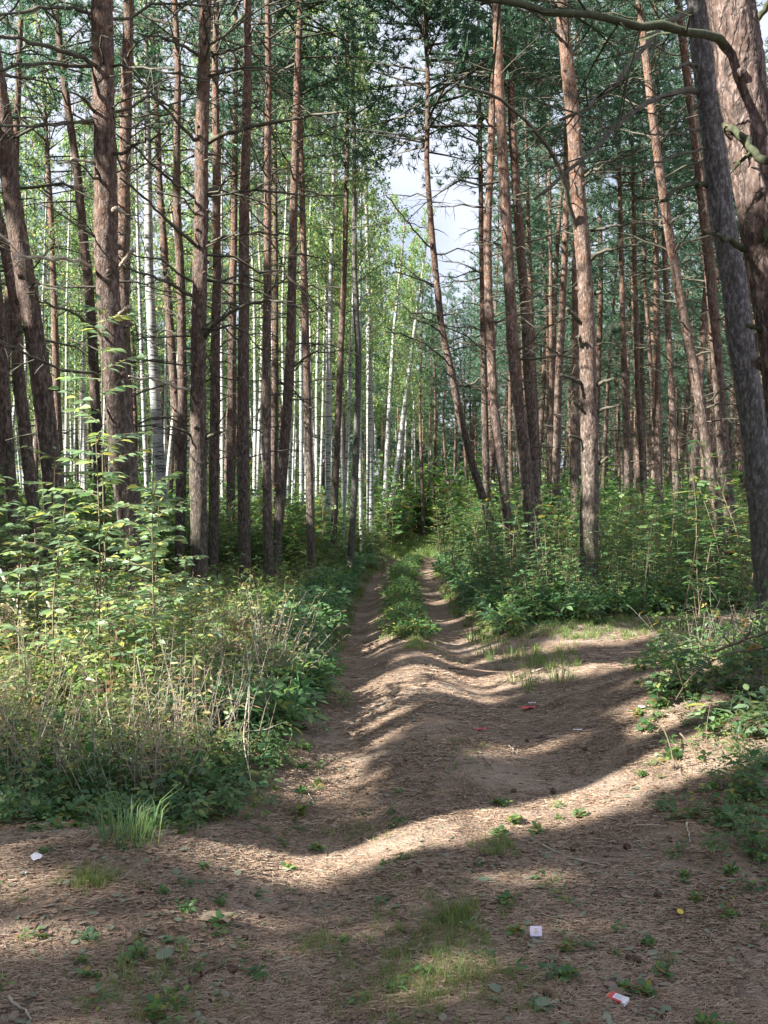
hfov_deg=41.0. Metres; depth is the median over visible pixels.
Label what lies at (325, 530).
rowan sapling
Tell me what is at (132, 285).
birch tree
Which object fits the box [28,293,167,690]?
shrub
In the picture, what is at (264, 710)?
dry cane
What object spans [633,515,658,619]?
rowan sapling
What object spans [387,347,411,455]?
birch tree
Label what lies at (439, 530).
hazel bush
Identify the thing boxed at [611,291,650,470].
pine tree
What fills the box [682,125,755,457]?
pine tree
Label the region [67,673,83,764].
dry cane
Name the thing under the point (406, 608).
track weeds
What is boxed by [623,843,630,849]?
pine cone
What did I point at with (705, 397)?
pine tree
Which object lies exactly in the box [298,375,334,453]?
birch tree
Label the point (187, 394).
birch tree
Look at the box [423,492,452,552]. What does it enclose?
hazel bush
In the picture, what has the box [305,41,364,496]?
birch tree
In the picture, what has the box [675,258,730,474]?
pine tree
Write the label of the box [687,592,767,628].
dead branch
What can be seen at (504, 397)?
pine tree
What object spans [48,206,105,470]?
pine tree
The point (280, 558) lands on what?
rowan sapling
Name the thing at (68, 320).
birch tree
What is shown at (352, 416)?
birch tree
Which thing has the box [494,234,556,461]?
pine tree
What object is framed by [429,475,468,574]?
maple sapling
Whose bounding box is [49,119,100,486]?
birch tree
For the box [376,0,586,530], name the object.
pine tree
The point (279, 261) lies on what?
birch tree
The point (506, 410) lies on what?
pine tree
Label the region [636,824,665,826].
stick
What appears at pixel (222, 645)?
leafy sprout
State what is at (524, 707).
wrapper
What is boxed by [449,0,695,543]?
pine tree
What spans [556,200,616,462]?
pine tree
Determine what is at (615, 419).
pine tree
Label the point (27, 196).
birch tree
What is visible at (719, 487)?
sapling
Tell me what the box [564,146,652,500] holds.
pine tree
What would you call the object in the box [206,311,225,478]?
birch tree
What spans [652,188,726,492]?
pine tree
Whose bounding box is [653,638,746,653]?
dead branch
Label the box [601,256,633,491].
pine tree
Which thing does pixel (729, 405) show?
pine tree
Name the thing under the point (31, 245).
pine tree
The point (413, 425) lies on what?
birch tree
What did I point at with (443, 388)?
pine tree
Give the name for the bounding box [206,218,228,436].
birch tree
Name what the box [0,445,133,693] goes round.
shrub
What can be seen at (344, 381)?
birch tree
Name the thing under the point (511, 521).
maple sapling
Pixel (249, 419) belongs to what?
pine tree
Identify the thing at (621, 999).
cigarette packet
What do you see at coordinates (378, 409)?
birch tree
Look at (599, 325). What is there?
pine tree
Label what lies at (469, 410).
pine tree
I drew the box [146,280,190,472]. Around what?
pine tree
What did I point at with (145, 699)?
dry cane
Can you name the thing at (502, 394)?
pine tree
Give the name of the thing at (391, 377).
birch tree
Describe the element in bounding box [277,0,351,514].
birch tree
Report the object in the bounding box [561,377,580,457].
pine tree
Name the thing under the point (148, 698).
dry cane
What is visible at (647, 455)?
pine tree
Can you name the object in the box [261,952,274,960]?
stick
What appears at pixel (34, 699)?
dry cane
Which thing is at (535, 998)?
plantain
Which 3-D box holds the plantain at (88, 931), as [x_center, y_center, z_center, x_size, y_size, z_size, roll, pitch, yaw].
[-1.073,1.540,3.733,0.127,0.015,0.098,0,0,43]
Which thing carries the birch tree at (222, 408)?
on the ground at (462, 781)
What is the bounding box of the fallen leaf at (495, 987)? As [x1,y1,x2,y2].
[489,983,500,991]
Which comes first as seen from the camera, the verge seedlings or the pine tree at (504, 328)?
the verge seedlings
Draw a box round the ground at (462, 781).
[0,531,767,1023]
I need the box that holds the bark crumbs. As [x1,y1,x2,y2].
[0,648,767,1023]
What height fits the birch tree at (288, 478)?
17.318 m
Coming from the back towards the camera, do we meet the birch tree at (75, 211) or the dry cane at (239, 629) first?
the birch tree at (75, 211)
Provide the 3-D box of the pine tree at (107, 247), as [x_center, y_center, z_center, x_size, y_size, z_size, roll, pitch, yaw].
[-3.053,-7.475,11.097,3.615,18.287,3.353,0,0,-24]
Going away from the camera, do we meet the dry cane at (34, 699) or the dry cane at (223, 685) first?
the dry cane at (34, 699)
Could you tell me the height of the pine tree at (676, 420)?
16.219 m
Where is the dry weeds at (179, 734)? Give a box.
[0,556,350,807]
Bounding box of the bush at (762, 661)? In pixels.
[627,581,767,869]
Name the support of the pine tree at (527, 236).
on the ground at (462, 781)
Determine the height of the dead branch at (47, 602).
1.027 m
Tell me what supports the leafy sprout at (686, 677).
on the ground at (462, 781)
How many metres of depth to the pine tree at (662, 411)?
85.72 m
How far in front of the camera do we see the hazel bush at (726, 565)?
13.59 m
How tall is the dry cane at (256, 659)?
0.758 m
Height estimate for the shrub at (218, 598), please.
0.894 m
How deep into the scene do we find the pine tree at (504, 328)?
53.13 m
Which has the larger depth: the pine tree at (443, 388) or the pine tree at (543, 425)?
the pine tree at (543, 425)
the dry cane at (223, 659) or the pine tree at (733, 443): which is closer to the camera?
the dry cane at (223, 659)
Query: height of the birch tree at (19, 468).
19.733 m
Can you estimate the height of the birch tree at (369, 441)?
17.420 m
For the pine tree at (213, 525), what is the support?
on the ground at (462, 781)
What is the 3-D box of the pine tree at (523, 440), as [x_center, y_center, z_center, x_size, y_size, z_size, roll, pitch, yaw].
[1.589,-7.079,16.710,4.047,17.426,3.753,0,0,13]
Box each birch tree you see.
[0,1,64,492]
[0,93,72,501]
[11,190,43,492]
[11,229,61,442]
[11,231,47,487]
[12,192,80,407]
[19,0,94,334]
[27,3,96,494]
[48,68,101,496]
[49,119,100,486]
[54,197,79,474]
[57,117,100,488]
[58,3,144,462]
[58,261,89,483]
[59,208,90,493]
[59,296,78,439]
[62,47,145,364]
[68,178,142,417]
[69,167,139,400]
[69,361,90,445]
[70,172,106,492]
[75,140,163,404]
[82,0,192,537]
[86,0,161,507]
[116,1,212,494]
[130,0,210,465]
[130,102,210,425]
[130,187,161,396]
[130,261,160,420]
[133,231,159,476]
[140,312,169,480]
[143,9,238,385]
[144,319,169,436]
[155,35,251,369]
[160,260,207,427]
[169,207,236,412]
[187,277,224,431]
[206,201,228,451]
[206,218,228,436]
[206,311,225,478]
[209,14,260,516]
[209,117,291,461]
[223,77,285,500]
[223,137,281,398]
[225,27,309,361]
[226,61,297,504]
[226,210,285,410]
[236,237,279,494]
[239,2,329,517]
[249,141,326,478]
[249,186,296,398]
[250,66,323,500]
[254,6,335,516]
[258,6,341,507]
[271,58,337,495]
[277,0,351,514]
[278,7,372,435]
[279,180,298,401]
[279,352,298,458]
[280,26,351,497]
[280,297,319,492]
[281,153,325,499]
[281,187,332,409]
[286,0,398,536]
[292,260,315,480]
[296,220,352,467]
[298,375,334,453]
[303,238,354,428]
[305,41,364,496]
[309,2,404,551]
[314,206,353,414]
[316,0,422,549]
[316,211,351,481]
[317,70,377,509]
[324,162,382,514]
[324,238,353,417]
[324,337,364,466]
[334,60,403,553]
[335,274,383,436]
[338,185,382,408]
[350,297,381,461]
[351,310,383,474]
[352,181,405,445]
[362,251,386,490]
[363,195,424,541]
[371,214,408,436]
[380,205,436,538]
[381,246,417,488]
[381,309,411,457]
[384,255,432,504]
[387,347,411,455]
[392,246,433,477]
[394,226,428,486]
[396,261,432,526]
[407,308,435,474]
[411,322,445,443]
[412,319,446,498]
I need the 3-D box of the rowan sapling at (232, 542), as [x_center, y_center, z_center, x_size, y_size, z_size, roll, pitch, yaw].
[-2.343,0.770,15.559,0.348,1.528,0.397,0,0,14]
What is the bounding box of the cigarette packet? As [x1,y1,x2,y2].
[606,991,628,1006]
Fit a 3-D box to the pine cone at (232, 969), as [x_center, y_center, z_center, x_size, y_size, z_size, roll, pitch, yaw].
[-0.531,1.605,3.600,0.033,0.030,0.030,8,32,-32]
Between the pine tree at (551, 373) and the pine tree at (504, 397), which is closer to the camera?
the pine tree at (551, 373)
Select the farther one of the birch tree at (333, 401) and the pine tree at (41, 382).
the birch tree at (333, 401)
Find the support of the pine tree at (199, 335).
on the ground at (462, 781)
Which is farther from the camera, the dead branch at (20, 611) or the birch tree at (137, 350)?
the birch tree at (137, 350)
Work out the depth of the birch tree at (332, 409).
61.24 m
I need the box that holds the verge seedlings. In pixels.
[0,589,767,903]
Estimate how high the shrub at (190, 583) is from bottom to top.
1.192 m
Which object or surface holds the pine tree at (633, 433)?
on the ground at (462, 781)
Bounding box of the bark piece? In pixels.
[193,909,233,922]
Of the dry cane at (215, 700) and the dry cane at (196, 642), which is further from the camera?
the dry cane at (196, 642)
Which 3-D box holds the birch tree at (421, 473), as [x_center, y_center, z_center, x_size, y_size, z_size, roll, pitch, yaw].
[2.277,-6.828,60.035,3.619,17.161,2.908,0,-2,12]
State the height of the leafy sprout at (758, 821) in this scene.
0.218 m
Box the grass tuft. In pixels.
[73,786,182,850]
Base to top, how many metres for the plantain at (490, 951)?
0.012 m
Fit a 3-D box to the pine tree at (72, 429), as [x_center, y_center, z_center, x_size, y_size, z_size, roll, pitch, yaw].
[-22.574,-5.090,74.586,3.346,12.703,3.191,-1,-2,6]
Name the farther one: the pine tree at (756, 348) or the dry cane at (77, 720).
the pine tree at (756, 348)
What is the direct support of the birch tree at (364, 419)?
on the ground at (462, 781)
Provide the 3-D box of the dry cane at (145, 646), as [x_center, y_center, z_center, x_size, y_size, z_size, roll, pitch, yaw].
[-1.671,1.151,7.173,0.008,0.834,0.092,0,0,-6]
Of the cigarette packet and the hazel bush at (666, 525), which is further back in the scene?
the hazel bush at (666, 525)
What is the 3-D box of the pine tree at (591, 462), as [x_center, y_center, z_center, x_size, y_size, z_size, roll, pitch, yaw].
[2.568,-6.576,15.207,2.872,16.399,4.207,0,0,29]
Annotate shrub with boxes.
[0,430,171,715]
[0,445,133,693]
[0,475,79,683]
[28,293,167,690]
[63,518,173,696]
[81,471,231,696]
[130,554,226,671]
[192,579,233,640]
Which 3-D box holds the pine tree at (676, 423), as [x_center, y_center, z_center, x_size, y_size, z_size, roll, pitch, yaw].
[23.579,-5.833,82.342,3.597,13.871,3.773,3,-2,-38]
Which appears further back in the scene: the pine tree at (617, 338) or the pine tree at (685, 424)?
the pine tree at (685, 424)
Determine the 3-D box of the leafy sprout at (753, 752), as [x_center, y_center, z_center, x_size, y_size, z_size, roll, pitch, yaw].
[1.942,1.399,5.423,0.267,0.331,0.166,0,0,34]
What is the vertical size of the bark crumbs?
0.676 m
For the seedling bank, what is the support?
on the ground at (462, 781)
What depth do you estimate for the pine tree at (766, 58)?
39.96 m
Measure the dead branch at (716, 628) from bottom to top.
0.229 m
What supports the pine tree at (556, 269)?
on the ground at (462, 781)
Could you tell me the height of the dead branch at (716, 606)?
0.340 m
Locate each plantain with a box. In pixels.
[76,926,100,940]
[161,935,188,943]
[374,895,390,902]
[469,949,496,955]
[524,996,556,1012]
[537,961,573,977]
[572,939,596,946]
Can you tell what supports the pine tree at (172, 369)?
on the ground at (462, 781)
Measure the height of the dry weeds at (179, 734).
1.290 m
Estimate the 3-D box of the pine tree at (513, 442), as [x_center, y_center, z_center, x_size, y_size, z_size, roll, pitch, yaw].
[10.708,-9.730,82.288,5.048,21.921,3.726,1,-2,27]
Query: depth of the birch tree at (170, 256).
29.76 m
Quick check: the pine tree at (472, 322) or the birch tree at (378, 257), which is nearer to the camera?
the pine tree at (472, 322)
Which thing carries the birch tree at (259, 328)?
on the ground at (462, 781)
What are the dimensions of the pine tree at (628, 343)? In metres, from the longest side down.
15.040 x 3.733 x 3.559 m
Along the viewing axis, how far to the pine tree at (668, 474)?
55.11 m
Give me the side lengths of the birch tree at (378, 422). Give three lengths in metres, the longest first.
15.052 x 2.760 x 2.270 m
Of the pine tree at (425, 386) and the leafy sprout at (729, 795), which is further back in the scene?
the pine tree at (425, 386)
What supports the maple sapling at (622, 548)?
on the ground at (462, 781)
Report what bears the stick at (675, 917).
on the ground at (462, 781)
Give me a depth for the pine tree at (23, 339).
46.90 m
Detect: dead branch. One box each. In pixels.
[0,558,48,688]
[10,743,131,798]
[31,570,73,697]
[148,728,236,816]
[243,686,285,791]
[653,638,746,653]
[653,713,675,769]
[675,620,764,699]
[679,733,699,770]
[684,623,767,651]
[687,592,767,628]
[697,569,719,628]
[707,614,726,638]
[710,624,767,653]
[715,601,767,644]
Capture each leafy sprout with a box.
[66,742,102,785]
[156,753,207,802]
[180,795,211,834]
[211,640,242,661]
[224,757,258,804]
[637,639,695,692]
[643,666,678,707]
[651,619,675,650]
[655,641,712,698]
[656,746,675,774]
[684,701,733,744]
[715,642,758,689]
[722,749,767,797]
[723,783,741,800]
[730,803,767,847]
[731,684,767,738]
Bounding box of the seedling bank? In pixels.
[443,502,753,621]
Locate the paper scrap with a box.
[30,852,41,860]
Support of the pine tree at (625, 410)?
on the ground at (462, 781)
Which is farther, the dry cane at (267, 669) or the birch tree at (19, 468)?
the birch tree at (19, 468)
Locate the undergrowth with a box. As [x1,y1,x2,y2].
[0,446,751,597]
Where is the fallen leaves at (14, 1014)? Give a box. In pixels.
[0,616,767,1023]
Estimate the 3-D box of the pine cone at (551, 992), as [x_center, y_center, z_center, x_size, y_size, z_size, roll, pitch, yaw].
[0.541,1.589,3.385,0.034,0.031,0.032,-1,43,23]
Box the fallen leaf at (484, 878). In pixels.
[478,876,488,880]
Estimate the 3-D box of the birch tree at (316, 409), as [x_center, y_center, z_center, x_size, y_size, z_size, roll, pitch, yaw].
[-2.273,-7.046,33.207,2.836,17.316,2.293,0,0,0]
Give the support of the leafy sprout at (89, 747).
on the ground at (462, 781)
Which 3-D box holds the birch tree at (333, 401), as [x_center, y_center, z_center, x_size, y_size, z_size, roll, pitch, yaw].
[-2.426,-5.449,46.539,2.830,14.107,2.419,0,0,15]
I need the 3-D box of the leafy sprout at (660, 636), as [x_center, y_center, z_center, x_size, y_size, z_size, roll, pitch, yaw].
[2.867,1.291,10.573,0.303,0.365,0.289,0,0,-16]
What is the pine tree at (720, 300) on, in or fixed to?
on the ground at (462, 781)
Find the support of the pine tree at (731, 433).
on the ground at (462, 781)
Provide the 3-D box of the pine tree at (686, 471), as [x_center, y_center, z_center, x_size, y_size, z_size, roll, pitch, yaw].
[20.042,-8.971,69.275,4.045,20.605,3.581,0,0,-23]
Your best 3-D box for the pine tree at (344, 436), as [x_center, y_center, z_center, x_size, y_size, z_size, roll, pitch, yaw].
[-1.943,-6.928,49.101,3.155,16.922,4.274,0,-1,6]
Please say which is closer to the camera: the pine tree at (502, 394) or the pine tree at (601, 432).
the pine tree at (502, 394)
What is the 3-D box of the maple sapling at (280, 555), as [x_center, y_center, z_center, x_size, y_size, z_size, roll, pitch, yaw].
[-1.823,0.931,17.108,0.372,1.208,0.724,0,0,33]
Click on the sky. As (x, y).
(403, 182)
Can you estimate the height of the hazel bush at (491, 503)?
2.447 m
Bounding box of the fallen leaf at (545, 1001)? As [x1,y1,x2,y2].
[535,997,549,1006]
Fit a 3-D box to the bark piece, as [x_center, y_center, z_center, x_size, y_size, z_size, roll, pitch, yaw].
[-0.664,1.563,3.974,0.171,0.023,0.074,0,0,12]
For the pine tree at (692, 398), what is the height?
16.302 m
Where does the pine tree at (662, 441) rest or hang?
on the ground at (462, 781)
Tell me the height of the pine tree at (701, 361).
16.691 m
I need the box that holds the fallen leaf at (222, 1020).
[218,1017,226,1023]
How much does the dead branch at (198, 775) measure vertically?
0.345 m
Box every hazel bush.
[369,512,401,570]
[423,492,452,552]
[424,498,458,558]
[469,472,517,561]
[494,503,542,556]
[535,495,578,579]
[598,504,634,577]
[605,478,660,582]
[622,484,689,594]
[655,450,741,616]
[665,468,749,579]
[684,487,754,629]
[716,509,754,631]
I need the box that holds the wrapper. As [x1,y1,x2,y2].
[520,706,536,708]
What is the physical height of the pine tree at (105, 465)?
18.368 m
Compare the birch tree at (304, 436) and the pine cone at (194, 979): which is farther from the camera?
the birch tree at (304, 436)
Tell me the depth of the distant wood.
97.16 m
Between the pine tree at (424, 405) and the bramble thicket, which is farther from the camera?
the pine tree at (424, 405)
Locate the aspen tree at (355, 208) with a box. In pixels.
[308,0,411,572]
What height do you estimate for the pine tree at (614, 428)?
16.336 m
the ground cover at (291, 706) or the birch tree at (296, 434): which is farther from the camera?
the birch tree at (296, 434)
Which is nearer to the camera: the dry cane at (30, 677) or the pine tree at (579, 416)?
the dry cane at (30, 677)
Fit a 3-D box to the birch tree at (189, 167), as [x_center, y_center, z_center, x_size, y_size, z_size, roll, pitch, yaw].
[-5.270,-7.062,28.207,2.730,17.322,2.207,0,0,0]
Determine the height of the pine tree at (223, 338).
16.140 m
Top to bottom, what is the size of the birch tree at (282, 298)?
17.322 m
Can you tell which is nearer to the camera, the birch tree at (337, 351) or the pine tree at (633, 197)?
the pine tree at (633, 197)
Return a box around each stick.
[7,995,31,1019]
[198,962,233,975]
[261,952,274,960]
[448,667,515,673]
[541,844,606,866]
[573,945,642,951]
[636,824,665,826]
[657,907,733,921]
[685,821,690,842]
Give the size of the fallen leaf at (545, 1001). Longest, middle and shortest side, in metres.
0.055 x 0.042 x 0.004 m
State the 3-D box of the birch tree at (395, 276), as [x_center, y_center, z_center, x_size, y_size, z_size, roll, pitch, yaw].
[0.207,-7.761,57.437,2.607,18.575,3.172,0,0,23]
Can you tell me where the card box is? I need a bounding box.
[530,926,541,937]
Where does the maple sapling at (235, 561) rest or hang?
on the ground at (462, 781)
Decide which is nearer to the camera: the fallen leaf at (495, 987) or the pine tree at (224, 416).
the fallen leaf at (495, 987)
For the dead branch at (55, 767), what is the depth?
5.94 m
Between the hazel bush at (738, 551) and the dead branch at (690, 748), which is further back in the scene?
the hazel bush at (738, 551)
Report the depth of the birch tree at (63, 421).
58.99 m
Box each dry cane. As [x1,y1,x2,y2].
[22,655,22,723]
[22,675,45,729]
[23,638,38,733]
[25,664,25,723]
[63,635,82,703]
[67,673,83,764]
[100,614,129,689]
[109,648,114,765]
[133,633,150,730]
[137,657,153,762]
[138,658,159,741]
[144,619,145,704]
[157,643,184,736]
[191,614,199,687]
[203,648,207,751]
[210,671,221,741]
[216,642,242,742]
[220,641,225,727]
[221,611,234,664]
[222,628,224,696]
[228,685,240,764]
[238,599,241,653]
[248,646,250,764]
[250,627,271,741]
[250,645,289,767]
[251,633,259,683]
[259,621,275,727]
[265,702,276,750]
[270,639,276,710]
[290,622,298,683]
[299,616,313,697]
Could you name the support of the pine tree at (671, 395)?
on the ground at (462, 781)
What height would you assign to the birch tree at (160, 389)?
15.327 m
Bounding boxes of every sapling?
[218,513,237,596]
[224,529,246,593]
[257,531,285,590]
[274,536,284,582]
[291,547,308,586]
[314,496,334,557]
[372,518,391,579]
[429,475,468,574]
[442,498,488,593]
[465,499,504,607]
[494,483,529,588]
[522,485,559,588]
[578,543,598,619]
[615,531,644,590]
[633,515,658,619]
[673,442,718,620]
[689,436,754,610]
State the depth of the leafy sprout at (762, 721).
6.31 m
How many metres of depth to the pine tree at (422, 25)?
19.95 m
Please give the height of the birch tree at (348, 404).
17.378 m
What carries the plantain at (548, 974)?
on the ground at (462, 781)
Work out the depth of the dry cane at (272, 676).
7.15 m
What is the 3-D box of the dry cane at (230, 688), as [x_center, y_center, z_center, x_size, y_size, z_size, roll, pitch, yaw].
[-1.025,1.250,6.872,0.196,0.761,0.008,0,0,-7]
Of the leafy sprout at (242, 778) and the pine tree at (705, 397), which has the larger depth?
the pine tree at (705, 397)
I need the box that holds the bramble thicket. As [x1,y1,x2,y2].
[0,547,349,785]
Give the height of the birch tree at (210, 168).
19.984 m
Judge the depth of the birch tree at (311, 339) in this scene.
34.82 m
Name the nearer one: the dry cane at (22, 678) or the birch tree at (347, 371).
the dry cane at (22, 678)
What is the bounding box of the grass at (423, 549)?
[19,527,711,1023]
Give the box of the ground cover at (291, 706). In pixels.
[0,545,767,861]
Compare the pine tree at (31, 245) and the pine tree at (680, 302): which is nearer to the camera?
the pine tree at (680, 302)
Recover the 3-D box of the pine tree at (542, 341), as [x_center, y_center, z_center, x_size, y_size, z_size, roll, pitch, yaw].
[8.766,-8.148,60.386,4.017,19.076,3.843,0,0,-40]
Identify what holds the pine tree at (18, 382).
on the ground at (462, 781)
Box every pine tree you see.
[0,0,70,578]
[0,0,118,515]
[0,0,143,484]
[0,0,190,624]
[0,0,283,631]
[0,40,89,588]
[0,183,36,471]
[0,189,33,390]
[0,190,49,477]
[2,0,192,532]
[3,91,78,484]
[13,0,239,552]
[27,128,90,439]
[34,0,220,490]
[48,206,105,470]
[53,0,278,584]
[58,179,141,491]
[61,274,89,492]
[62,396,91,456]
[68,274,92,483]
[76,0,347,612]
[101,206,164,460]
[130,0,321,590]
[131,289,189,470]
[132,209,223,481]
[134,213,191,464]
[138,358,151,477]
[142,174,208,502]
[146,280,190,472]
[156,0,341,574]
[157,220,206,488]
[162,0,368,589]
[164,0,331,597]
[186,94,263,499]
[186,240,253,474]
[187,338,209,473]
[206,352,225,445]
[208,0,344,511]
[209,0,350,464]
[210,0,393,578]
[222,0,392,579]
[223,284,258,473]
[249,379,258,459]
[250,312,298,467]
[252,0,433,562]
[272,0,629,570]
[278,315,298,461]
[291,356,304,480]
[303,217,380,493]
[313,379,340,472]
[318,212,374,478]
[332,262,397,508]
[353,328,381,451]
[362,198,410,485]
[372,0,605,583]
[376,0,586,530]
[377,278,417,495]
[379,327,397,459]
[391,0,602,567]
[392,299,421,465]
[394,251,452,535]
[399,0,767,427]
[403,327,445,464]
[405,0,636,553]
[415,264,459,529]
[416,299,444,506]
[417,326,456,478]
[419,271,461,473]
[424,318,456,497]
[426,272,478,529]
[426,336,452,451]
[440,297,480,500]
[441,295,479,470]
[442,0,657,590]
[443,22,650,504]
[445,270,500,487]
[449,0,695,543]
[452,267,479,470]
[453,221,512,484]
[453,313,481,456]
[453,333,488,469]
[462,156,518,500]
[462,278,508,482]
[463,14,572,447]
[470,223,556,499]
[473,339,513,441]
[475,299,506,471]
[478,32,571,519]
[479,0,689,518]
[492,97,594,494]
[493,182,543,485]
[493,230,516,468]
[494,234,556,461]
[495,339,512,469]
[496,231,544,464]
[499,289,518,471]
[500,18,614,474]
[503,219,556,469]
[507,0,702,527]
[510,52,589,461]
[518,0,767,637]
[518,182,579,473]
[527,0,762,577]
[536,24,661,464]
[536,363,563,483]
[538,212,606,485]
[541,195,571,472]
[544,343,580,484]
[549,0,702,516]
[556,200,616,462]
[556,215,605,461]
[556,238,580,487]
[557,0,712,526]
[559,0,757,579]
[560,307,579,482]
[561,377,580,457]
[562,311,604,483]
[563,327,605,460]
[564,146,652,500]
[564,314,614,470]
[570,209,616,443]
[582,2,701,514]
[589,2,730,513]
[592,120,692,496]
[593,88,708,498]
[594,163,673,506]
[594,235,649,500]
[598,402,620,471]
[599,304,646,459]
[600,0,759,549]
[600,267,661,485]
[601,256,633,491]
[601,281,632,478]
[601,308,630,481]
[603,197,676,493]
[603,303,630,477]
[609,230,680,474]
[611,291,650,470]
[622,303,638,472]
[626,123,680,497]
[630,290,666,477]
[630,371,667,447]
[631,290,665,485]
[638,116,737,506]
[645,288,672,480]
[645,310,687,479]
[645,326,667,478]
[648,265,697,503]
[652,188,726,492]
[653,190,724,490]
[660,206,704,480]
[661,227,697,484]
[661,241,726,499]
[661,311,695,493]
[661,337,690,450]
[662,205,739,492]
[663,359,689,460]
[665,260,727,466]
[666,355,690,471]
[672,124,757,516]
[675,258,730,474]
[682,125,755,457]
[685,337,734,454]
[687,256,759,467]
[687,316,737,461]
[690,243,743,500]
[693,190,763,472]
[711,320,742,462]
[721,334,763,454]
[723,329,736,470]
[726,371,738,485]
[759,39,767,374]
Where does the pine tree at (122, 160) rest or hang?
on the ground at (462, 781)
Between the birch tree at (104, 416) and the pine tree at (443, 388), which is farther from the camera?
the pine tree at (443, 388)
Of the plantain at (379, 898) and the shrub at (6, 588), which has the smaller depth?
the plantain at (379, 898)
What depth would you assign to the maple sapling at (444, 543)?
19.05 m
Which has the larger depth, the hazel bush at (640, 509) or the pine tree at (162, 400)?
the pine tree at (162, 400)
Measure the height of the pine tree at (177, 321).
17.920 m
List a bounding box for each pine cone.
[188,975,198,984]
[228,965,237,973]
[241,934,248,940]
[415,867,421,873]
[543,989,553,997]
[570,845,575,851]
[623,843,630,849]
[625,955,633,962]
[633,956,641,963]
[653,891,662,898]
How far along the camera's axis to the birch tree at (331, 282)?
25.95 m
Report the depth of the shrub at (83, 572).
7.73 m
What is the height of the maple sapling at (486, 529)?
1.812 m
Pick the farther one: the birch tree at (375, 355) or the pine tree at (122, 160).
the birch tree at (375, 355)
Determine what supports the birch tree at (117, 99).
on the ground at (462, 781)
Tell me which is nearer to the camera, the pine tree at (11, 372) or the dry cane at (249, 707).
the dry cane at (249, 707)
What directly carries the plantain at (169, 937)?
on the ground at (462, 781)
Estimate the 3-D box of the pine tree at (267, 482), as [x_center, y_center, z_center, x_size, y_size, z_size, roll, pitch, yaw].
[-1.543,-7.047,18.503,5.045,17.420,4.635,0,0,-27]
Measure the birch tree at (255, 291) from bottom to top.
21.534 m
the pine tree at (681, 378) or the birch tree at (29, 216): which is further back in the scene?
the pine tree at (681, 378)
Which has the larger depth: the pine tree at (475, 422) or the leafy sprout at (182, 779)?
the pine tree at (475, 422)
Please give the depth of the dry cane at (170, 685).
6.65 m
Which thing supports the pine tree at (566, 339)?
on the ground at (462, 781)
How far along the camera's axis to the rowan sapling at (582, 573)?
13.97 m
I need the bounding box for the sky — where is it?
[0,0,767,484]
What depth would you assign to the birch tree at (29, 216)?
34.79 m
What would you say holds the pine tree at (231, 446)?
on the ground at (462, 781)
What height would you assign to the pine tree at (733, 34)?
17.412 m
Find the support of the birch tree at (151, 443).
on the ground at (462, 781)
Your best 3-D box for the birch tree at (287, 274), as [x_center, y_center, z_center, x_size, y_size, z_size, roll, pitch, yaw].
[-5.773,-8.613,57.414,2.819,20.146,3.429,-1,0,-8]
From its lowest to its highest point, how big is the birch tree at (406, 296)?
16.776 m
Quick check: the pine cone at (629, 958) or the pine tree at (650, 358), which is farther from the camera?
the pine tree at (650, 358)
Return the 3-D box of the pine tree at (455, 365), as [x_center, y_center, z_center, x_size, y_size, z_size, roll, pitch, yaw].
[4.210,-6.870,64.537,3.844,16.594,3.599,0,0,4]
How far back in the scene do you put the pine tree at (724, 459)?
17.43 m
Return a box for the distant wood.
[11,331,735,486]
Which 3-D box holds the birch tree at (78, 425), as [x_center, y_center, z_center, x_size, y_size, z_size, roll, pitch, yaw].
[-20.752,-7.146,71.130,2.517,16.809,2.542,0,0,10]
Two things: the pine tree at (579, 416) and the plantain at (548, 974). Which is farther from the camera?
the pine tree at (579, 416)
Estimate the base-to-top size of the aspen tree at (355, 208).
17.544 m
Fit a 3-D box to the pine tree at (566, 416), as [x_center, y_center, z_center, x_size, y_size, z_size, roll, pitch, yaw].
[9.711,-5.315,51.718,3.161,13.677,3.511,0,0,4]
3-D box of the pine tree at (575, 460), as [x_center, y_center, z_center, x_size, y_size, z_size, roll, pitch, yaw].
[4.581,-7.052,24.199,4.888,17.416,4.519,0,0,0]
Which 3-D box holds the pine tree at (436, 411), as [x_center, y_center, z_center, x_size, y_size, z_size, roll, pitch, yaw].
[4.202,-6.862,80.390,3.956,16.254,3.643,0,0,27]
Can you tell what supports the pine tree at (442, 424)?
on the ground at (462, 781)
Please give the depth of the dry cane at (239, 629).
8.66 m
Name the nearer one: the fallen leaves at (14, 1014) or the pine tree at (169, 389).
the fallen leaves at (14, 1014)
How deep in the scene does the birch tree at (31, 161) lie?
27.18 m
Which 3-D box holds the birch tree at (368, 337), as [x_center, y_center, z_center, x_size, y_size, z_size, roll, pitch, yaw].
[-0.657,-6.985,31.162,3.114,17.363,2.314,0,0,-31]
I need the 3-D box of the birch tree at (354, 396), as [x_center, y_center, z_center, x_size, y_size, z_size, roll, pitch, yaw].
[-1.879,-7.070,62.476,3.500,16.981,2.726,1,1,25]
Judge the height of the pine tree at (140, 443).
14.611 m
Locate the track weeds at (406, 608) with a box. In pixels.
[0,552,767,1023]
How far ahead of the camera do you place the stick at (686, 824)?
5.10 m

